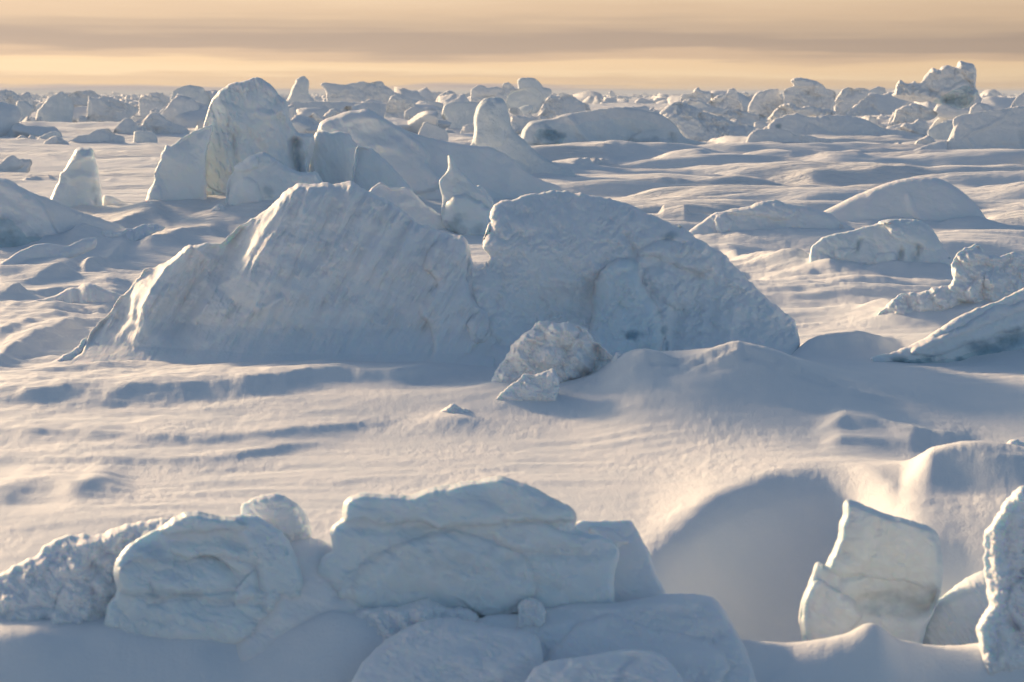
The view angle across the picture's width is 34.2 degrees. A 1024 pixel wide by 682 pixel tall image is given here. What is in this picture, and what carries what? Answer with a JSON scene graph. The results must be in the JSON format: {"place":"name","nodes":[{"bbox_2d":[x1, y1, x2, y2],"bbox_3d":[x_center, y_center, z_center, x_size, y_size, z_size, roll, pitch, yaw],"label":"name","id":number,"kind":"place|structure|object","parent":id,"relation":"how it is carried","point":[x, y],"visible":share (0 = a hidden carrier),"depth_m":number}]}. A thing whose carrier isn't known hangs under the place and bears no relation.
{"place":"outdoors","nodes":[
{"label":"outdoors","id":0,"kind":"place"},
{"bbox_2d":[0,93,1023,681],"bbox_3d":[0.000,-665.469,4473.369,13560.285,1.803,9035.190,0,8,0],"label":"snow ground","id":1,"kind":"structure","parent":0,"point":[730,477],"depth_m":14.84},
{"bbox_2d":[0,101,25,137],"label":"ice chunk","id":2,"kind":"object","parent":1,"relation":"on","point":[11,116],"visible":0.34,"depth_m":112.98},
{"bbox_2d":[0,155,31,172],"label":"ice chunk","id":3,"kind":"object","parent":1,"relation":"on","point":[12,163],"visible":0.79,"depth_m":65.37},
{"bbox_2d":[0,89,35,115],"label":"ice rubble","id":4,"kind":"object","parent":1,"relation":"on","point":[10,97],"visible":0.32,"depth_m":164.28},
{"bbox_2d":[16,100,33,121],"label":"ice block","id":5,"kind":"structure","parent":1,"relation":"on","point":[26,108],"depth_m":150.73},
{"bbox_2d":[22,116,43,121],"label":"ice chunk","id":6,"kind":"object","parent":1,"relation":"on","point":[27,119],"visible":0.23,"depth_m":138.10},
{"bbox_2d":[12,125,61,136],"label":"ice chunk","id":7,"kind":"object","parent":1,"relation":"on","point":[34,130],"visible":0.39,"depth_m":111.61},
{"bbox_2d":[0,237,96,264],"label":"ice slab","id":8,"kind":"structure","parent":1,"relation":"on","point":[75,249],"depth_m":29.41},
{"bbox_2d":[39,131,60,137],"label":"ice chunk","id":9,"kind":"object","parent":1,"relation":"on","point":[52,133],"visible":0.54,"depth_m":101.46},
{"bbox_2d":[36,91,73,121],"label":"ice block","id":10,"kind":"structure","parent":1,"relation":"on","point":[58,107],"depth_m":153.86},
{"bbox_2d":[44,136,68,143],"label":"ice chunk","id":11,"kind":"object","parent":1,"relation":"on","point":[55,140],"visible":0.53,"depth_m":93.36},
{"bbox_2d":[0,178,125,246],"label":"ice hummock","id":12,"kind":"object","parent":1,"relation":"on","point":[27,217],"visible":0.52,"depth_m":32.38},
{"bbox_2d":[54,338,86,361],"bbox_3d":[-4.990,0.228,18.600,0.269,0.412,1.012,3,9,21],"label":"snow rubble","id":13,"kind":"object","parent":1,"relation":"on","point":[76,351],"visible":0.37,"depth_m":18.73},
{"bbox_2d":[26,283,120,303],"bbox_3d":[-6.059,-0.269,22.127,2.352,0.953,1.026,0,8,0],"label":"snow drift","id":14,"kind":"object","parent":1,"relation":"on","point":[87,293],"visible":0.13,"depth_m":22.14},
{"bbox_2d":[50,147,102,206],"bbox_3d":[-10.403,-3.523,39.970,1.427,2.238,1.296,0,8,0],"label":"ice fin","id":15,"kind":"object","parent":1,"relation":"on","point":[78,184],"visible":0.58,"depth_m":39.62},
{"bbox_2d":[72,106,87,121],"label":"ice chunk","id":16,"kind":"object","parent":1,"relation":"on","point":[80,110],"visible":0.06,"depth_m":160.84},
{"bbox_2d":[76,115,86,121],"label":"ice chunk","id":17,"kind":"object","parent":1,"relation":"on","point":[81,118],"visible":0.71,"depth_m":149.65},
{"bbox_2d":[68,90,100,105],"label":"ice block","id":18,"kind":"structure","parent":1,"relation":"on","point":[78,98],"depth_m":228.13},
{"bbox_2d":[0,517,169,625],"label":"snow rubble","id":19,"kind":"object","parent":1,"relation":"on","point":[62,580],"visible":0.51,"depth_m":9.62},
{"bbox_2d":[69,128,125,142],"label":"ice rubble","id":20,"kind":"object","parent":1,"relation":"on","point":[104,135],"visible":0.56,"depth_m":97.50},
{"bbox_2d":[87,97,138,121],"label":"ice block","id":21,"kind":"structure","parent":1,"relation":"on","point":[101,109],"depth_m":158.65},
{"bbox_2d":[102,195,124,205],"bbox_3d":[-9.514,-3.024,40.508,0.980,1.029,0.879,0,8,0],"label":"ice chunk","id":22,"kind":"object","parent":1,"relation":"on","point":[107,200],"visible":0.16,"depth_m":40.43},
{"bbox_2d":[101,224,164,240],"bbox_3d":[-7.702,-1.930,32.879,0.695,0.655,2.343,3,9,19],"label":"snow rubble","id":23,"kind":"object","parent":1,"relation":"on","point":[140,232],"visible":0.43,"depth_m":33.12},
{"bbox_2d":[133,131,157,142],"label":"ice block","id":24,"kind":"structure","parent":1,"relation":"on","point":[144,136],"depth_m":99.32},
{"bbox_2d":[113,112,189,133],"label":"snow mound","id":25,"kind":"object","parent":1,"relation":"on","point":[154,122],"visible":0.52,"depth_m":117.31},
{"bbox_2d":[139,95,163,116],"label":"ice boulder","id":26,"kind":"object","parent":1,"relation":"on","point":[147,104],"visible":0.71,"depth_m":183.40},
{"bbox_2d":[146,125,212,199],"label":"ice slab","id":27,"kind":"structure","parent":1,"relation":"on","point":[180,172],"depth_m":38.77},
{"bbox_2d":[159,94,208,127],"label":"ice chunk","id":28,"kind":"object","parent":1,"relation":"on","point":[184,111],"visible":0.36,"depth_m":127.08},
{"bbox_2d":[170,85,211,105],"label":"ice boulder","id":29,"kind":"object","parent":1,"relation":"on","point":[199,94],"visible":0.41,"depth_m":188.49},
{"bbox_2d":[194,119,204,129],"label":"ice chunk","id":30,"kind":"object","parent":1,"relation":"on","point":[200,124],"visible":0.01,"depth_m":121.64},
{"bbox_2d":[104,511,303,643],"bbox_3d":[-1.746,1.551,9.569,1.158,1.170,0.760,0,8,0],"label":"ice boulder","id":31,"kind":"object","parent":1,"relation":"on","point":[186,575],"visible":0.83,"depth_m":9.38},
{"bbox_2d":[209,203,224,210],"bbox_3d":[-6.711,-2.741,37.321,0.601,0.666,0.630,0,8,0],"label":"ice rubble","id":32,"kind":"object","parent":1,"relation":"on","point":[219,206],"visible":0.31,"depth_m":37.32},
{"bbox_2d":[203,77,314,195],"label":"ice tower","id":33,"kind":"structure","parent":1,"relation":"on","point":[245,119],"depth_m":39.71},
{"bbox_2d":[226,152,322,205],"bbox_3d":[-5.326,-3.317,38.014,2.400,1.993,1.460,0,8,0],"label":"ice boulder","id":34,"kind":"object","parent":1,"relation":"on","point":[259,176],"visible":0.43,"depth_m":37.63},
{"bbox_2d":[241,493,311,541],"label":"ice slab","id":35,"kind":"structure","parent":1,"relation":"on","point":[287,517],"depth_m":9.82},
{"bbox_2d":[71,181,495,366],"bbox_3d":[-2.595,-0.338,16.954,4.846,2.314,5.954,0,8,0],"label":"ice hummock","id":36,"kind":"object","parent":1,"relation":"on","point":[350,270],"visible":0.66,"depth_m":18.59},
{"bbox_2d":[288,104,294,119],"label":"ice chunk","id":37,"kind":"object","parent":1,"relation":"on","point":[291,109],"visible":0.02,"depth_m":143.77},
{"bbox_2d":[236,538,363,664],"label":"snow bank","id":38,"kind":"structure","parent":1,"relation":"on","point":[318,595],"depth_m":9.37},
{"bbox_2d":[286,76,314,103],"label":"ice pinnacle","id":39,"kind":"object","parent":1,"relation":"on","point":[299,92],"visible":0.54,"depth_m":208.00},
{"bbox_2d":[291,115,318,134],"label":"ice chunk","id":40,"kind":"object","parent":1,"relation":"on","point":[302,124],"visible":0.21,"depth_m":92.41},
{"bbox_2d":[308,106,351,122],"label":"ice rubble","id":41,"kind":"object","parent":1,"relation":"on","point":[328,114],"visible":0.42,"depth_m":109.27},
{"bbox_2d":[296,103,367,115],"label":"ice chunk","id":42,"kind":"object","parent":1,"relation":"on","point":[310,111],"visible":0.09,"depth_m":124.33},
{"bbox_2d":[308,131,356,183],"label":"ice slab","id":43,"kind":"structure","parent":1,"relation":"on","point":[332,160],"depth_m":40.54},
{"bbox_2d":[291,101,386,117],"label":"snow mound","id":44,"kind":"object","parent":1,"relation":"on","point":[379,109],"visible":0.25,"depth_m":149.34},
{"bbox_2d":[321,81,406,102],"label":"ice slab","id":45,"kind":"structure","parent":1,"relation":"on","point":[361,91],"depth_m":198.33},
{"bbox_2d":[352,146,413,191],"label":"ice block","id":46,"kind":"structure","parent":1,"relation":"on","point":[371,168],"depth_m":39.17},
{"bbox_2d":[385,94,415,118],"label":"ice block","id":47,"kind":"structure","parent":1,"relation":"on","point":[397,106],"depth_m":139.11},
{"bbox_2d":[369,182,445,229],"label":"snow ridge","id":48,"kind":"structure","parent":1,"relation":"on","point":[410,202],"depth_m":34.21},
{"bbox_2d":[352,598,478,641],"bbox_3d":[-0.717,1.686,9.336,1.096,0.436,0.434,-1,9,-5],"label":"snow lump","id":49,"kind":"object","parent":1,"relation":"on","point":[388,622],"visible":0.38,"depth_m":9.31},
{"bbox_2d":[385,111,451,133],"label":"ice chunk","id":50,"kind":"object","parent":1,"relation":"on","point":[414,124],"visible":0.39,"depth_m":113.38},
{"bbox_2d":[404,106,442,119],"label":"ice block","id":51,"kind":"structure","parent":1,"relation":"on","point":[410,113],"depth_m":127.20},
{"bbox_2d":[415,104,441,114],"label":"ice chunk","id":52,"kind":"object","parent":1,"relation":"on","point":[425,105],"visible":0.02,"depth_m":184.32},
{"bbox_2d":[418,122,448,140],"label":"snow mound","id":53,"kind":"object","parent":1,"relation":"on","point":[428,129],"visible":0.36,"depth_m":94.50},
{"bbox_2d":[317,109,562,198],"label":"snow ridge","id":54,"kind":"structure","parent":1,"relation":"on","point":[418,163],"depth_m":44.13},
{"bbox_2d":[416,93,469,109],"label":"ice chunk","id":55,"kind":"object","parent":1,"relation":"on","point":[443,101],"visible":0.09,"depth_m":189.01},
{"bbox_2d":[436,90,454,101],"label":"snow mound","id":56,"kind":"object","parent":1,"relation":"on","point":[448,92],"visible":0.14,"depth_m":297.17},
{"bbox_2d":[352,617,542,681],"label":"snow mound","id":57,"kind":"object","parent":1,"relation":"on","point":[449,649],"visible":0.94,"depth_m":8.87},
{"bbox_2d":[440,404,469,412],"bbox_3d":[-0.542,0.748,15.368,0.301,0.324,0.280,2,9,15],"label":"snow lump","id":58,"kind":"object","parent":1,"relation":"on","point":[453,408],"visible":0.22,"depth_m":15.33},
{"bbox_2d":[442,101,479,128],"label":"ice block","id":59,"kind":"structure","parent":1,"relation":"on","point":[458,114],"depth_m":131.53},
{"bbox_2d":[439,155,492,235],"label":"ice spire","id":60,"kind":"structure","parent":1,"relation":"on","point":[466,206],"depth_m":33.82},
{"bbox_2d":[460,123,473,133],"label":"ice chunk","id":61,"kind":"object","parent":1,"relation":"on","point":[468,128],"visible":0.26,"depth_m":119.55},
{"bbox_2d":[317,476,618,617],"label":"ice block","id":62,"kind":"structure","parent":1,"relation":"on","point":[491,545],"depth_m":9.44},
{"bbox_2d":[477,185,493,205],"bbox_3d":[-0.619,-2.999,36.537,0.435,0.831,0.421,0,8,0],"label":"ice flake","id":63,"kind":"object","parent":1,"relation":"on","point":[484,191],"visible":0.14,"depth_m":36.50},
{"bbox_2d":[470,85,506,101],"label":"ice block","id":64,"kind":"structure","parent":1,"relation":"on","point":[479,93],"depth_m":213.18},
{"bbox_2d":[502,82,515,95],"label":"ice block","id":65,"kind":"structure","parent":1,"relation":"on","point":[508,87],"depth_m":223.33},
{"bbox_2d":[508,107,522,115],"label":"ice block","id":66,"kind":"structure","parent":1,"relation":"on","point":[515,111],"depth_m":163.84},
{"bbox_2d":[471,97,574,176],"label":"ice column","id":67,"kind":"structure","parent":1,"relation":"on","point":[493,128],"depth_m":58.02},
{"bbox_2d":[506,87,543,113],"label":"ice boulder","id":68,"kind":"object","parent":1,"relation":"on","point":[524,96],"visible":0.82,"depth_m":174.03},
{"bbox_2d":[518,105,532,114],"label":"ice chunk","id":69,"kind":"object","parent":1,"relation":"on","point":[526,109],"visible":0.77,"depth_m":170.46},
{"bbox_2d":[496,368,559,401],"bbox_3d":[0.146,0.531,15.707,0.615,0.498,0.462,0,8,0],"label":"ice chunk","id":70,"kind":"object","parent":1,"relation":"on","point":[544,386],"visible":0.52,"depth_m":15.61},
{"bbox_2d":[517,77,551,100],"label":"ice block","id":71,"kind":"structure","parent":1,"relation":"on","point":[532,82],"depth_m":203.33},
{"bbox_2d":[510,115,559,134],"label":"ice rubble","id":72,"kind":"object","parent":1,"relation":"on","point":[519,124],"visible":0.53,"depth_m":117.15},
{"bbox_2d":[491,321,613,382],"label":"ice block","id":73,"kind":"structure","parent":1,"relation":"on","point":[567,351],"depth_m":16.29},
{"bbox_2d":[538,95,590,116],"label":"ice rubble","id":74,"kind":"object","parent":1,"relation":"on","point":[561,105],"visible":0.59,"depth_m":158.66},
{"bbox_2d":[525,649,682,681],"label":"snow hummock","id":75,"kind":"object","parent":1,"relation":"on","point":[629,665],"visible":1,"depth_m":8.57},
{"bbox_2d":[521,107,704,145],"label":"ice hummock","id":76,"kind":"object","parent":1,"relation":"on","point":[631,124],"visible":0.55,"depth_m":87.17},
{"bbox_2d":[476,593,756,681],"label":"snow drift","id":77,"kind":"object","parent":1,"relation":"on","point":[692,637],"visible":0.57,"depth_m":9.20},
{"bbox_2d":[517,598,545,627],"bbox_3d":[0.109,1.524,9.310,0.162,0.151,0.192,0,8,0],"label":"ice lump","id":78,"kind":"object","parent":77,"relation":"on","point":[532,611],"visible":1,"depth_m":9.28},
{"bbox_2d":[611,352,622,362],"bbox_3d":[1.173,0.359,16.154,0.682,0.484,0.429,0,8,0],"label":"snow lump","id":79,"kind":"object","parent":1,"relation":"on","point":[617,355],"visible":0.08,"depth_m":16.15},
{"bbox_2d":[575,519,666,601],"bbox_3d":[0.610,1.507,9.820,0.617,0.863,0.675,0,8,0],"label":"snow wedge","id":80,"kind":"object","parent":1,"relation":"on","point":[636,577],"visible":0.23,"depth_m":9.78},
{"bbox_2d":[471,190,799,366],"bbox_3d":[1.432,-0.299,17.931,3.835,2.410,4.889,0,8,0],"label":"ice hummock","id":81,"kind":"object","parent":1,"relation":"on","point":[613,277],"visible":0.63,"depth_m":19.02},
{"bbox_2d":[667,95,681,103],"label":"ice chunk","id":82,"kind":"object","parent":1,"relation":"on","point":[673,98],"visible":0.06,"depth_m":272.68},
{"bbox_2d":[680,87,710,102],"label":"ice block","id":83,"kind":"structure","parent":1,"relation":"on","point":[700,95],"depth_m":193.47},
{"bbox_2d":[660,102,755,141],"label":"ice hummock","id":84,"kind":"object","parent":1,"relation":"on","point":[691,122],"visible":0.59,"depth_m":100.16},
{"bbox_2d":[682,99,767,125],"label":"ice rubble","id":85,"kind":"object","parent":1,"relation":"on","point":[746,118],"visible":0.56,"depth_m":131.28},
{"bbox_2d":[711,90,751,112],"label":"ice chunk","id":86,"kind":"object","parent":1,"relation":"on","point":[744,100],"visible":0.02,"depth_m":193.65},
{"bbox_2d":[754,121,767,128],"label":"ice chunk","id":87,"kind":"object","parent":1,"relation":"on","point":[759,125],"visible":0.41,"depth_m":124.10},
{"bbox_2d":[747,89,783,118],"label":"ice block","id":88,"kind":"structure","parent":1,"relation":"on","point":[767,102],"depth_m":158.72},
{"bbox_2d":[689,200,854,234],"bbox_3d":[5.180,-2.011,33.158,3.445,1.563,1.470,0,8,0],"label":"snow mound","id":89,"kind":"object","parent":1,"relation":"on","point":[772,214],"visible":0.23,"depth_m":33.03},
{"bbox_2d":[746,128,838,142],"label":"ice slab","id":90,"kind":"structure","parent":1,"relation":"on","point":[773,135],"depth_m":85.99},
{"bbox_2d":[767,103,836,121],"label":"ice block","id":91,"kind":"structure","parent":1,"relation":"on","point":[785,109],"depth_m":138.67},
{"bbox_2d":[782,77,835,109],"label":"ice crag","id":92,"kind":"structure","parent":1,"relation":"on","point":[801,92],"depth_m":156.88},
{"bbox_2d":[768,113,924,136],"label":"snow mound","id":93,"kind":"object","parent":1,"relation":"on","point":[827,124],"visible":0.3,"depth_m":110.04},
{"bbox_2d":[834,87,868,114],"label":"ice block","id":94,"kind":"structure","parent":1,"relation":"on","point":[847,99],"depth_m":166.72},
{"bbox_2d":[861,115,877,125],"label":"ice chunk","id":95,"kind":"object","parent":1,"relation":"on","point":[871,119],"visible":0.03,"depth_m":120.83},
{"bbox_2d":[798,499,942,643],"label":"tilted ice slab","id":96,"kind":"structure","parent":1,"relation":"on","point":[884,571],"depth_m":10.25},
{"bbox_2d":[844,90,913,115],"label":"snow ramp","id":97,"kind":"structure","parent":1,"relation":"on","point":[887,103],"depth_m":203.64},
{"bbox_2d":[809,219,951,265],"bbox_3d":[6.155,-1.310,27.820,2.413,1.438,1.192,0,8,0],"label":"ice hummock","id":98,"kind":"object","parent":1,"relation":"on","point":[910,240],"visible":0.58,"depth_m":27.57},
{"bbox_2d":[877,112,894,118],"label":"ice chunk","id":99,"kind":"object","parent":1,"relation":"on","point":[881,116],"visible":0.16,"depth_m":170.81},
{"bbox_2d":[886,122,909,128],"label":"ice chunk","id":100,"kind":"object","parent":1,"relation":"on","point":[893,126],"visible":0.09,"depth_m":119.05},
{"bbox_2d":[824,177,985,221],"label":"snow dome","id":101,"kind":"structure","parent":1,"relation":"on","point":[929,199],"depth_m":35.73},
{"bbox_2d":[896,119,927,135],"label":"ice rubble","id":102,"kind":"object","parent":1,"relation":"on","point":[919,126],"visible":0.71,"depth_m":111.14},
{"bbox_2d":[890,103,937,125],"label":"ice block","id":103,"kind":"structure","parent":1,"relation":"on","point":[912,112],"depth_m":121.15},
{"bbox_2d":[894,136,935,144],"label":"ice rubble","id":104,"kind":"object","parent":1,"relation":"on","point":[926,140],"visible":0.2,"depth_m":82.75},
{"bbox_2d":[911,140,946,150],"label":"snow drift","id":105,"kind":"object","parent":1,"relation":"on","point":[939,145],"visible":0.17,"depth_m":71.64},
{"bbox_2d":[892,61,977,108],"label":"ice crag","id":106,"kind":"structure","parent":1,"relation":"on","point":[955,87],"depth_m":147.36},
{"bbox_2d":[930,118,948,127],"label":"ice chunk","id":107,"kind":"object","parent":1,"relation":"on","point":[938,121],"visible":0.49,"depth_m":124.01},
{"bbox_2d":[928,120,952,139],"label":"ice block","id":108,"kind":"structure","parent":1,"relation":"on","point":[941,131],"depth_m":97.44},
{"bbox_2d":[871,288,1023,362],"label":"ice slab","id":109,"kind":"structure","parent":1,"relation":"on","point":[994,327],"depth_m":18.81},
{"bbox_2d":[878,244,1023,314],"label":"ice rubble","id":110,"kind":"object","parent":1,"relation":"on","point":[979,274],"visible":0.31,"depth_m":22.00},
{"bbox_2d":[934,104,969,118],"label":"ice boulder","id":111,"kind":"object","parent":1,"relation":"on","point":[944,111],"visible":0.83,"depth_m":123.12},
{"bbox_2d":[923,570,988,644],"bbox_3d":[2.891,1.881,10.646,0.652,0.873,0.573,0,8,0],"label":"ice boulder","id":112,"kind":"object","parent":1,"relation":"on","point":[961,607],"visible":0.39,"depth_m":10.40},
{"bbox_2d":[934,94,989,110],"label":"ice chunk","id":113,"kind":"object","parent":1,"relation":"on","point":[985,107],"visible":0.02,"depth_m":173.79},
{"bbox_2d":[969,103,983,113],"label":"ice chunk","id":114,"kind":"object","parent":1,"relation":"on","point":[976,107],"visible":0.59,"depth_m":109.33},
{"bbox_2d":[947,106,1023,149],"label":"ice slab","id":115,"kind":"structure","parent":1,"relation":"on","point":[997,129],"depth_m":71.98},
{"bbox_2d":[981,96,1015,109],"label":"ice chunk","id":116,"kind":"object","parent":1,"relation":"on","point":[993,102],"visible":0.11,"depth_m":210.47},
{"bbox_2d":[976,486,1023,675],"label":"ice spire","id":117,"kind":"structure","parent":1,"relation":"on","point":[1000,630],"depth_m":9.21},
{"bbox_2d":[1007,439,1023,446],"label":"ice lump","id":118,"kind":"object","parent":1,"relation":"on","point":[1016,442],"visible":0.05,"depth_m":13.03},
{"bbox_2d":[1011,92,1023,106],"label":"ice pinnacle","id":119,"kind":"object","parent":1,"relation":"on","point":[1018,100],"visible":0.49,"depth_m":119.31},
{"bbox_2d":[0,0,1023,92],"label":"sky","id":120,"kind":"structure","parent":0,"point":[56,46]},
{"bbox_2d":[707,88,742,110],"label":"ice block","id":121,"kind":"structure","parent":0,"point":[729,99],"depth_m":163.65},
{"label":"sea ice sheet","id":122,"kind":"structure","parent":0,"visible":0},
{"bbox_2d":[17,86,1020,107],"bbox_3d":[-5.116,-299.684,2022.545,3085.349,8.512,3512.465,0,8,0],"label":"ice field","id":123,"kind":"structure","parent":122,"relation":"on","point":[586,97],"depth_m":439.97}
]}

